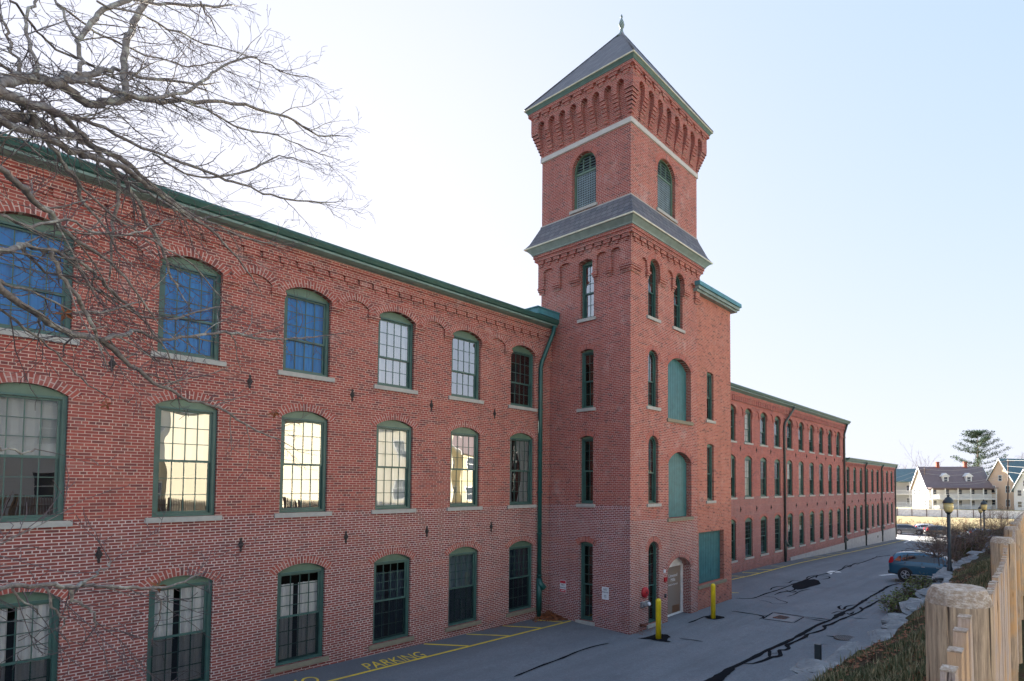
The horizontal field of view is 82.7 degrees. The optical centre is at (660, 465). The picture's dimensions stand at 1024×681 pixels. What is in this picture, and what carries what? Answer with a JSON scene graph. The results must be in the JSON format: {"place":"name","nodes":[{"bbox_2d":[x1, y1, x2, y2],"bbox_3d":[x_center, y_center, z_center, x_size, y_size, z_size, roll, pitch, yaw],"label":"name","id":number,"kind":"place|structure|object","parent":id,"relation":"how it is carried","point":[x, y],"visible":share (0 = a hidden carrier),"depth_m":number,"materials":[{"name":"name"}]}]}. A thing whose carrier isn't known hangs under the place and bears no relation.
{"place":"outdoors","nodes":[
{"label":"outdoors","id":0,"kind":"place"},
{"bbox_2d":[0,0,374,680],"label":"bare tree","id":1,"kind":"object","parent":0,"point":[32,126],"visible":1,"depth_m":3.64,"materials":[{"name":"brown plant"}]},
{"bbox_2d":[0,0,1023,472],"label":"sky","id":2,"kind":"structure","parent":0,"point":[860,181],"materials":[{"name":"blue"}]},
{"bbox_2d":[259,538,946,680],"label":"road","id":3,"kind":"structure","parent":0,"point":[731,638],"depth_m":19.17,"materials":[{"name":"grey asphalt"}]},
{"bbox_2d":[361,652,425,668],"bbox_3d":[-7.861,5.757,16.594,0.603,0.062,1.770,-2,-3,38],"label":"painted lettering","id":4,"kind":"object","parent":3,"relation":"on","point":[393,660],"visible":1,"depth_m":16.52,"materials":[{"name":"yellow paint"}]},
{"bbox_2d":[531,610,567,621],"bbox_3d":[-4.431,5.985,22.119,1.174,0.269,1.155,-2,-3,35],"label":"leaf pile","id":5,"kind":"object","parent":3,"relation":"on","point":[549,614],"visible":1,"depth_m":22.35,"materials":[{"name":"brown plant"}]},
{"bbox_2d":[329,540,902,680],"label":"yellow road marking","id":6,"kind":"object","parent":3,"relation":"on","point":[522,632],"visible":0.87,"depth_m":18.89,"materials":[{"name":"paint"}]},
{"bbox_2d":[524,14,713,634],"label":"brick tower","id":7,"kind":"structure","parent":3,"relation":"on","point":[622,131],"depth_m":22.36,"materials":[{"name":"brick"}]},
{"bbox_2d":[568,145,599,214],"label":"belfry window","id":8,"kind":"structure","parent":7,"relation":"in","point":[585,170],"depth_m":22.75,"materials":[{"name":"glass"}]},
{"bbox_2d":[575,537,596,625],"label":"window","id":9,"kind":"structure","parent":7,"relation":"in","point":[587,545],"depth_m":22.13,"materials":[{"name":"glass"}]},
{"bbox_2d":[577,261,595,322],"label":"window","id":10,"kind":"structure","parent":7,"relation":"in","point":[588,282],"depth_m":22.55,"materials":[{"name":"white glass"}]},
{"bbox_2d":[576,344,596,411],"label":"window","id":11,"kind":"structure","parent":7,"relation":"in","point":[587,356],"depth_m":22.41,"materials":[{"name":"glass"}]},
{"bbox_2d":[576,431,596,506],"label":"window","id":12,"kind":"structure","parent":7,"relation":"in","point":[587,442],"depth_m":22.29,"materials":[{"name":"glass"}]},
{"bbox_2d":[645,345,660,410],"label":"window","id":13,"kind":"structure","parent":7,"relation":"in","point":[651,347],"depth_m":22.34,"materials":[{"name":"black glass"}]},
{"bbox_2d":[645,431,661,506],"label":"window","id":14,"kind":"structure","parent":7,"relation":"in","point":[650,435],"depth_m":22.22,"materials":[{"name":"black glass"}]},
{"bbox_2d":[645,536,661,628],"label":"window","id":15,"kind":"structure","parent":7,"relation":"in","point":[654,538],"depth_m":22.08,"materials":[{"name":"green paint"}]},
{"bbox_2d":[645,253,662,323],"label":"window","id":16,"kind":"structure","parent":7,"relation":"in","point":[653,256],"depth_m":22.46,"materials":[{"name":"green paint"}]},
{"bbox_2d":[655,153,677,223],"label":"belfry window","id":17,"kind":"structure","parent":7,"relation":"in","point":[664,186],"depth_m":23.34,"materials":[{"name":"grey glass"}]},
{"bbox_2d":[664,551,693,616],"bbox_3d":[0.550,5.010,23.452,0.628,3.400,2.300,-2,-3,35],"label":"entrance door","id":18,"kind":"structure","parent":7,"relation":"in","point":[674,566],"depth_m":23.76,"materials":[{"name":"white paint"}]},
{"bbox_2d":[672,268,686,333],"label":"window","id":19,"kind":"structure","parent":7,"relation":"in","point":[678,270],"depth_m":23.95,"materials":[{"name":"green paint"}]},
{"bbox_2d":[665,352,693,425],"bbox_3d":[0.719,-3.267,23.698,0.370,3.000,2.315,-2,-3,35],"label":"loading door","id":20,"kind":"structure","parent":7,"relation":"in","point":[676,372],"depth_m":23.83,"materials":[{"name":"teal paint"}]},
{"bbox_2d":[665,446,694,521],"bbox_3d":[0.736,0.746,23.567,0.370,3.110,2.286,-2,-3,35],"label":"loading door","id":21,"kind":"structure","parent":7,"relation":"in","point":[676,463],"depth_m":23.70,"materials":[{"name":"teal paint"}]},
{"bbox_2d":[655,598,661,639],"bbox_3d":[-0.068,5.543,20.098,0.250,1.550,0.250,-2,-3,35],"label":"bollard","id":22,"kind":"object","parent":3,"relation":"on","point":[658,618],"visible":0.9,"depth_m":20.02,"materials":[{"name":"yellow metal"}]},
{"bbox_2d":[514,555,898,680],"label":"crack sealant","id":23,"kind":"object","parent":3,"relation":"on","point":[725,672],"visible":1,"depth_m":20.73,"materials":[{"name":"black asphalt"}]},
{"bbox_2d":[711,583,715,619],"bbox_3d":[2.192,5.667,23.234,0.250,1.550,0.250,-2,-3,35],"label":"bollard","id":24,"kind":"object","parent":3,"relation":"on","point":[713,601],"visible":0.98,"depth_m":23.16,"materials":[{"name":"yellow metal"}]},
{"bbox_2d":[693,280,741,609],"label":"brick stair block","id":25,"kind":"structure","parent":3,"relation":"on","point":[716,308],"depth_m":26.13,"materials":[{"name":"red brick"}]},
{"bbox_2d":[706,373,715,423],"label":"window","id":26,"kind":"structure","parent":25,"relation":"in","point":[709,377],"depth_m":26.11,"materials":[{"name":"glass"}]},
{"bbox_2d":[706,444,715,503],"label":"window","id":27,"kind":"structure","parent":25,"relation":"in","point":[709,463],"depth_m":25.97,"materials":[{"name":"glass"}]},
{"bbox_2d":[766,613,798,621],"bbox_3d":[5.021,6.224,22.970,1.079,0.098,1.695,2,-3,-41],"label":"drain apron","id":28,"kind":"object","parent":3,"relation":"on","point":[792,618],"visible":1,"depth_m":22.85,"materials":[{"name":"concrete"}]},
{"bbox_2d":[814,643,821,659],"bbox_3d":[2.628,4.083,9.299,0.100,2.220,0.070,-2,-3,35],"label":"marker post","id":29,"kind":"object","parent":3,"relation":"on","point":[817,651],"visible":0.47,"depth_m":9.31,"materials":[{"name":"black paint"}]},
{"bbox_2d":[834,635,853,640],"bbox_3d":[6.246,5.827,18.970,0.720,0.018,0.720,-2,-3,35],"label":"manhole cover","id":30,"kind":"object","parent":3,"relation":"on","point":[843,637],"visible":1,"depth_m":18.99,"materials":[{"name":"black metal"}]},
{"bbox_2d":[780,535,997,680],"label":"stone retaining wall","id":31,"kind":"structure","parent":3,"relation":"on","point":[803,668],"depth_m":10.24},
{"bbox_2d":[871,591,914,612],"bbox_3d":[9.519,5.548,22.881,1.582,0.875,1.850,-2,-3,35],"label":"shrub","id":32,"kind":"object","parent":3,"relation":"on","point":[893,602],"visible":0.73,"depth_m":22.72,"materials":[{"name":"green plant"}]},
{"bbox_2d":[890,579,921,599],"bbox_3d":[11.196,5.771,25.190,1.954,1.288,1.581,0,-2,-2],"label":"shrub","id":33,"kind":"object","parent":3,"relation":"on","point":[910,591],"visible":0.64,"depth_m":25.17,"materials":[{"name":"green plant"}]},
{"bbox_2d":[904,573,932,590],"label":"shrub","id":34,"kind":"object","parent":3,"relation":"on","point":[923,584],"visible":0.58,"depth_m":28.25,"materials":[{"name":"green plant"}]},
{"bbox_2d":[888,548,955,581],"bbox_3d":[16.032,5.939,33.059,4.600,1.838,2.160,-2,-3,35],"label":"parked car","id":35,"kind":"object","parent":3,"relation":"on","point":[902,565],"visible":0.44,"depth_m":32.88,"materials":[{"name":"blue paint"}]},
{"bbox_2d":[896,533,946,540],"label":"parking lot","id":36,"kind":"structure","parent":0,"point":[904,535],"depth_m":79.42,"materials":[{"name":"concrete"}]},
{"bbox_2d":[897,523,923,534],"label":"parked car","id":37,"kind":"object","parent":36,"relation":"on","point":[904,528],"visible":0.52,"depth_m":82.59,"materials":[{"name":"grey paint"}]},
{"bbox_2d":[923,525,958,535],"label":"parked car","id":38,"kind":"object","parent":36,"relation":"on","point":[939,527],"visible":0.26,"depth_m":78.33,"materials":[{"name":"black paint"}]},
{"bbox_2d":[824,528,1023,680],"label":"grass strip","id":39,"kind":"object","parent":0,"point":[980,559],"depth_m":9.06,"materials":[{"name":"plant"}]},
{"bbox_2d":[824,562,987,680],"bbox_3d":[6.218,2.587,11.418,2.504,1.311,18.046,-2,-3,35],"label":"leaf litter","id":40,"kind":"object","parent":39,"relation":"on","point":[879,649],"visible":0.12,"depth_m":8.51,"materials":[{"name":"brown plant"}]},
{"bbox_2d":[805,558,1023,680],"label":"grass","id":41,"kind":"structure","parent":39,"relation":"on","point":[878,672],"depth_m":6.98,"materials":[{"name":"plant"}]},
{"bbox_2d":[908,522,971,563],"bbox_3d":[13.164,3.588,26.577,2.930,2.070,3.105,-2,-3,35],"label":"shrub","id":42,"kind":"object","parent":39,"relation":"on","point":[924,531],"visible":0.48,"depth_m":26.74,"materials":[{"name":"brown plant"}]},
{"bbox_2d":[905,522,976,561],"bbox_3d":[11.850,3.263,23.749,2.818,2.174,2.501,-2,-3,35],"label":"shrub","id":43,"kind":"object","parent":39,"relation":"on","point":[932,547],"visible":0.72,"depth_m":23.86,"materials":[{"name":"brown plant"}]},
{"bbox_2d":[911,525,974,564],"bbox_3d":[10.895,2.963,21.444,2.267,1.686,2.006,-2,-3,35],"label":"shrub","id":44,"kind":"object","parent":39,"relation":"on","point":[945,550],"visible":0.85,"depth_m":21.43,"materials":[{"name":"brown plant"}]},
{"bbox_2d":[942,494,953,571],"bbox_3d":[9.593,2.448,18.602,0.352,3.003,0.357,-2,-3,35],"label":"street lamp","id":45,"kind":"object","parent":39,"relation":"on","point":[948,504],"visible":0.97,"depth_m":18.55,"materials":[{"name":"black metal"}]},
{"bbox_2d":[925,512,1023,680],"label":"picket fence","id":46,"kind":"object","parent":39,"relation":"on","point":[973,632],"visible":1,"depth_m":1.09,"materials":[{"name":"brown wood"}]},
{"bbox_2d":[957,519,991,550],"bbox_3d":[15.621,3.461,27.422,2.049,1.641,2.066,0,-2,3],"label":"shrub","id":47,"kind":"object","parent":39,"relation":"on","point":[979,534],"visible":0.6,"depth_m":27.39,"materials":[{"name":"brown plant"}]},
{"bbox_2d":[959,519,997,544],"bbox_3d":[17.125,3.729,29.861,2.256,1.702,2.538,0,-2,4],"label":"shrub","id":48,"kind":"object","parent":39,"relation":"on","point":[968,530],"visible":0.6,"depth_m":30.08,"materials":[{"name":"brown plant"}]},
{"bbox_2d":[972,534,991,554],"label":"shrub","id":49,"kind":"object","parent":39,"relation":"on","point":[986,549],"visible":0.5,"depth_m":22.98,"materials":[{"name":"brown plant"}]},
{"bbox_2d":[980,499,986,532],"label":"street lamp","id":50,"kind":"object","parent":39,"relation":"on","point":[983,503],"visible":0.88,"depth_m":41.12,"materials":[{"name":"black metal"}]},
{"bbox_2d":[970,503,1017,530],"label":"shrub","id":51,"kind":"object","parent":39,"relation":"on","point":[1000,520],"visible":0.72,"depth_m":44.69,"materials":[{"name":"brown plant"}]},
{"bbox_2d":[979,512,1014,536],"bbox_3d":[19.909,3.579,33.018,2.475,1.808,2.501,1,-2,-24],"label":"shrub","id":52,"kind":"object","parent":39,"relation":"on","point":[997,527],"visible":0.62,"depth_m":32.70,"materials":[{"name":"brown plant"}]},
{"bbox_2d":[897,507,1021,530],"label":"lawn","id":53,"kind":"structure","parent":0,"point":[916,519],"depth_m":95.03,"materials":[{"name":"beige plant"}]},
{"bbox_2d":[894,469,915,506],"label":"apartment house","id":54,"kind":"structure","parent":53,"relation":"on","point":[903,495],"depth_m":153.79,"materials":[{"name":"white paint"}]},
{"bbox_2d":[909,462,996,508],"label":"clapboard house","id":55,"kind":"structure","parent":53,"relation":"on","point":[929,489],"depth_m":133.15,"materials":[{"name":"white wood"}]},
{"bbox_2d":[897,513,1008,529],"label":"brush","id":56,"kind":"object","parent":53,"relation":"on","point":[953,523],"visible":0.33,"depth_m":89.94,"materials":[{"name":"beige plant"}]},
{"bbox_2d":[897,508,1023,518],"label":"white fence","id":57,"kind":"object","parent":53,"relation":"on","point":[934,512],"visible":0.25,"depth_m":95.76,"materials":[{"name":"paint"}]},
{"bbox_2d":[950,429,1011,475],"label":"pine tree","id":58,"kind":"object","parent":53,"relation":"on","point":[981,442],"visible":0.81,"depth_m":172.57,"materials":[{"name":"green plant"}]},
{"bbox_2d":[986,458,1023,509],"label":"clapboard house","id":59,"kind":"structure","parent":53,"relation":"on","point":[999,483],"depth_m":130.32,"materials":[{"name":"white paint"}]},
{"bbox_2d":[1007,459,1013,509],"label":"utility pole","id":60,"kind":"object","parent":53,"relation":"on","point":[1008,485],"visible":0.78,"depth_m":127.28,"materials":[{"name":"beige wood"}]},
{"bbox_2d":[1010,469,1023,510],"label":"clapboard house","id":61,"kind":"structure","parent":53,"relation":"on","point":[1017,489],"depth_m":123.06,"materials":[{"name":"white paint"}]},
{"label":"ground","id":62,"kind":"structure","parent":0,"visible":0},
{"bbox_2d":[0,132,559,680],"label":"brick mill wing","id":63,"kind":"structure","parent":62,"relation":"on","point":[406,504],"depth_m":14.72,"materials":[{"name":"red brick"}]},
{"bbox_2d":[0,582,69,680],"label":"window","id":64,"kind":"structure","parent":63,"relation":"in","point":[43,668],"depth_m":11.47,"materials":[{"name":"glass"}]},
{"bbox_2d":[0,372,82,528],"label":"window","id":65,"kind":"structure","parent":63,"relation":"in","point":[30,476],"depth_m":11.72,"materials":[{"name":"glass"}]},
{"bbox_2d":[0,200,89,344],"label":"window","id":66,"kind":"structure","parent":63,"relation":"in","point":[16,232],"depth_m":11.56,"materials":[{"name":"blue glass"}]},
{"bbox_2d":[137,567,223,680],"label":"window","id":67,"kind":"structure","parent":63,"relation":"in","point":[189,649],"depth_m":13.43,"materials":[{"name":"glass"}]},
{"bbox_2d":[144,390,228,522],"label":"window","id":68,"kind":"structure","parent":63,"relation":"in","point":[184,466],"depth_m":13.73,"materials":[{"name":"beige glass"}]},
{"bbox_2d":[150,246,233,366],"bbox_3d":[-11.456,-3.879,13.639,0.347,2.745,1.635,-2,-3,35],"label":"window","id":69,"kind":"structure","parent":63,"relation":"in","point":[211,349],"depth_m":13.71,"materials":[{"name":"blue glass"}]},
{"bbox_2d":[269,556,332,673],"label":"window","id":70,"kind":"structure","parent":63,"relation":"in","point":[300,584],"depth_m":15.55,"materials":[{"name":"grey glass"}]},
{"bbox_2d":[274,404,335,517],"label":"window","id":71,"kind":"structure","parent":63,"relation":"in","point":[302,490],"depth_m":16.11,"materials":[{"name":"beige glass"}]},
{"bbox_2d":[278,280,339,382],"bbox_3d":[-9.970,-3.799,15.768,0.347,2.745,1.635,-2,-3,35],"label":"window","id":72,"kind":"structure","parent":63,"relation":"in","point":[306,365],"depth_m":15.84,"materials":[{"name":"blue glass"}]},
{"bbox_2d":[367,547,416,649],"bbox_3d":[-8.451,4.080,17.583,0.275,3.015,1.625,-2,-3,35],"label":"window","id":73,"kind":"structure","parent":63,"relation":"in","point":[391,568],"depth_m":17.63,"materials":[{"name":"black glass"}]},
{"bbox_2d":[370,414,418,513],"bbox_3d":[-8.474,-0.072,17.754,0.326,3.145,1.625,-2,-3,35],"label":"window","id":74,"kind":"structure","parent":63,"relation":"in","point":[393,438],"depth_m":17.83,"materials":[{"name":"beige glass"}]},
{"bbox_2d":[373,305,421,394],"bbox_3d":[-8.484,-3.719,17.898,0.347,2.745,1.635,-2,-3,35],"label":"window","id":75,"kind":"structure","parent":63,"relation":"in","point":[395,332],"depth_m":17.98,"materials":[{"name":"white glass"}]},
{"bbox_2d":[444,541,482,631],"bbox_3d":[-6.965,4.159,19.712,0.275,3.015,1.625,-2,-3,35],"label":"window","id":76,"kind":"structure","parent":63,"relation":"in","point":[462,558],"depth_m":19.77,"materials":[{"name":"glass"}]},
{"bbox_2d":[445,421,484,510],"bbox_3d":[-6.988,0.008,19.884,0.326,3.145,1.625,-2,-3,35],"label":"window","id":77,"kind":"structure","parent":63,"relation":"in","point":[464,441],"depth_m":19.99,"materials":[{"name":"glass"}]},
{"bbox_2d":[448,324,486,403],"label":"window","id":78,"kind":"structure","parent":63,"relation":"in","point":[465,347],"depth_m":20.48,"materials":[{"name":"white glass"}]},
{"bbox_2d":[505,536,536,616],"bbox_3d":[-5.478,4.239,21.841,0.275,3.015,1.625,-2,-3,35],"label":"window","id":79,"kind":"structure","parent":63,"relation":"in","point":[520,551],"depth_m":21.92,"materials":[{"name":"glass"}]},
{"bbox_2d":[506,428,537,508],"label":"window","id":80,"kind":"structure","parent":63,"relation":"in","point":[520,444],"depth_m":22.31,"materials":[{"name":"glass"}]},
{"bbox_2d":[508,340,539,411],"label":"window","id":81,"kind":"structure","parent":63,"relation":"in","point":[521,358],"depth_m":22.61,"materials":[{"name":"glass"}]},
{"bbox_2d":[731,382,850,573],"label":"brick mill wing","id":82,"kind":"structure","parent":62,"relation":"on","point":[788,480],"depth_m":43.21,"materials":[{"name":"red brick"}]},
{"bbox_2d":[731,401,737,442],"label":"window","id":83,"kind":"structure","parent":82,"relation":"in","point":[733,403],"depth_m":36.95,"materials":[{"name":"black glass"}]},
{"bbox_2d":[731,451,737,499],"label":"window","id":84,"kind":"structure","parent":82,"relation":"in","point":[732,458],"depth_m":36.82,"materials":[{"name":"glass"}]},
{"bbox_2d":[731,516,737,562],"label":"window","id":85,"kind":"structure","parent":82,"relation":"in","point":[732,517],"depth_m":36.60,"materials":[{"name":"green glass"}]},
{"bbox_2d":[743,453,753,498],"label":"window","id":86,"kind":"structure","parent":82,"relation":"in","point":[747,459],"depth_m":38.66,"materials":[{"name":"grey glass"}]},
{"bbox_2d":[744,405,753,444],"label":"window","id":87,"kind":"structure","parent":82,"relation":"in","point":[747,425],"depth_m":38.86,"materials":[{"name":"grey glass"}]},
{"bbox_2d":[744,515,753,559],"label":"window","id":88,"kind":"structure","parent":82,"relation":"in","point":[748,538],"depth_m":38.67,"materials":[{"name":"green glass"}]},
{"bbox_2d":[759,410,768,446],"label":"window","id":89,"kind":"structure","parent":82,"relation":"in","point":[762,421],"depth_m":40.99,"materials":[{"name":"grey glass"}]},
{"bbox_2d":[759,455,768,497],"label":"window","id":90,"kind":"structure","parent":82,"relation":"in","point":[762,461],"depth_m":40.87,"materials":[{"name":"grey glass"}]},
{"bbox_2d":[759,513,768,555],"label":"window","id":91,"kind":"structure","parent":82,"relation":"in","point":[763,520],"depth_m":40.70,"materials":[{"name":"green glass"}]},
{"bbox_2d":[773,456,781,497],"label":"window","id":92,"kind":"structure","parent":82,"relation":"in","point":[776,463],"depth_m":42.86,"materials":[{"name":"grey glass"}]},
{"bbox_2d":[774,413,781,448],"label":"window","id":93,"kind":"structure","parent":82,"relation":"in","point":[776,424],"depth_m":43.04,"materials":[{"name":"grey glass"}]},
{"bbox_2d":[774,512,782,552],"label":"window","id":94,"kind":"structure","parent":82,"relation":"in","point":[777,519],"depth_m":42.55,"materials":[{"name":"green glass"}]},
{"bbox_2d":[786,417,793,450],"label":"window","id":95,"kind":"structure","parent":82,"relation":"in","point":[789,423],"depth_m":45.03,"materials":[{"name":"grey glass"}]},
{"bbox_2d":[786,458,793,496],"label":"window","id":96,"kind":"structure","parent":82,"relation":"in","point":[789,465],"depth_m":44.93,"materials":[{"name":"grey glass"}]},
{"bbox_2d":[787,511,794,549],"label":"window","id":97,"kind":"structure","parent":82,"relation":"in","point":[789,515],"depth_m":44.57,"materials":[{"name":"green glass"}]},
{"bbox_2d":[798,420,804,451],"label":"window","id":98,"kind":"structure","parent":82,"relation":"in","point":[800,428],"depth_m":47.09,"materials":[{"name":"grey glass"}]},
{"bbox_2d":[798,459,804,496],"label":"window","id":99,"kind":"structure","parent":82,"relation":"in","point":[799,462],"depth_m":46.80,"materials":[{"name":"grey glass"}]},
{"bbox_2d":[798,510,805,546],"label":"window","id":100,"kind":"structure","parent":82,"relation":"in","point":[801,535],"depth_m":46.57,"materials":[{"name":"green glass"}]},
{"bbox_2d":[809,422,814,453],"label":"window","id":101,"kind":"structure","parent":82,"relation":"in","point":[810,431],"depth_m":49.11,"materials":[{"name":"grey glass"}]},
{"bbox_2d":[808,460,815,495],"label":"window","id":102,"kind":"structure","parent":82,"relation":"in","point":[810,464],"depth_m":48.99,"materials":[{"name":"glass"}]},
{"bbox_2d":[809,509,815,544],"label":"window","id":103,"kind":"structure","parent":82,"relation":"in","point":[811,513],"depth_m":48.68,"materials":[{"name":"glass"}]},
{"bbox_2d":[819,425,823,454],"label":"window","id":104,"kind":"structure","parent":82,"relation":"in","point":[820,433],"depth_m":51.06,"materials":[{"name":"glass"}]},
{"bbox_2d":[818,461,824,495],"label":"window","id":105,"kind":"structure","parent":82,"relation":"in","point":[820,465],"depth_m":51.00,"materials":[{"name":"grey glass"}]},
{"bbox_2d":[819,508,824,541],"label":"window","id":106,"kind":"structure","parent":82,"relation":"in","point":[820,511],"depth_m":50.73,"materials":[{"name":"glass"}]},
{"bbox_2d":[828,427,832,455],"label":"window","id":107,"kind":"structure","parent":82,"relation":"in","point":[829,435],"depth_m":53.14,"materials":[{"name":"glass"}]},
{"bbox_2d":[827,462,833,495],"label":"window","id":108,"kind":"structure","parent":82,"relation":"in","point":[829,466],"depth_m":52.87,"materials":[{"name":"grey glass"}]},
{"bbox_2d":[828,507,833,539],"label":"window","id":109,"kind":"structure","parent":82,"relation":"in","point":[830,512],"depth_m":52.81,"materials":[{"name":"green glass"}]},
{"bbox_2d":[836,463,841,494],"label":"window","id":110,"kind":"structure","parent":82,"relation":"in","point":[838,480],"depth_m":55.06,"materials":[{"name":"black glass"}]},
{"bbox_2d":[837,506,841,537],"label":"window","id":111,"kind":"structure","parent":82,"relation":"in","point":[838,511],"depth_m":54.80,"materials":[{"name":"green glass"}]},
{"bbox_2d":[846,457,897,548],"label":"brick mill annex","id":112,"kind":"object","parent":62,"relation":"on","point":[871,512],"visible":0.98,"depth_m":63.79,"materials":[{"name":"red brick"}]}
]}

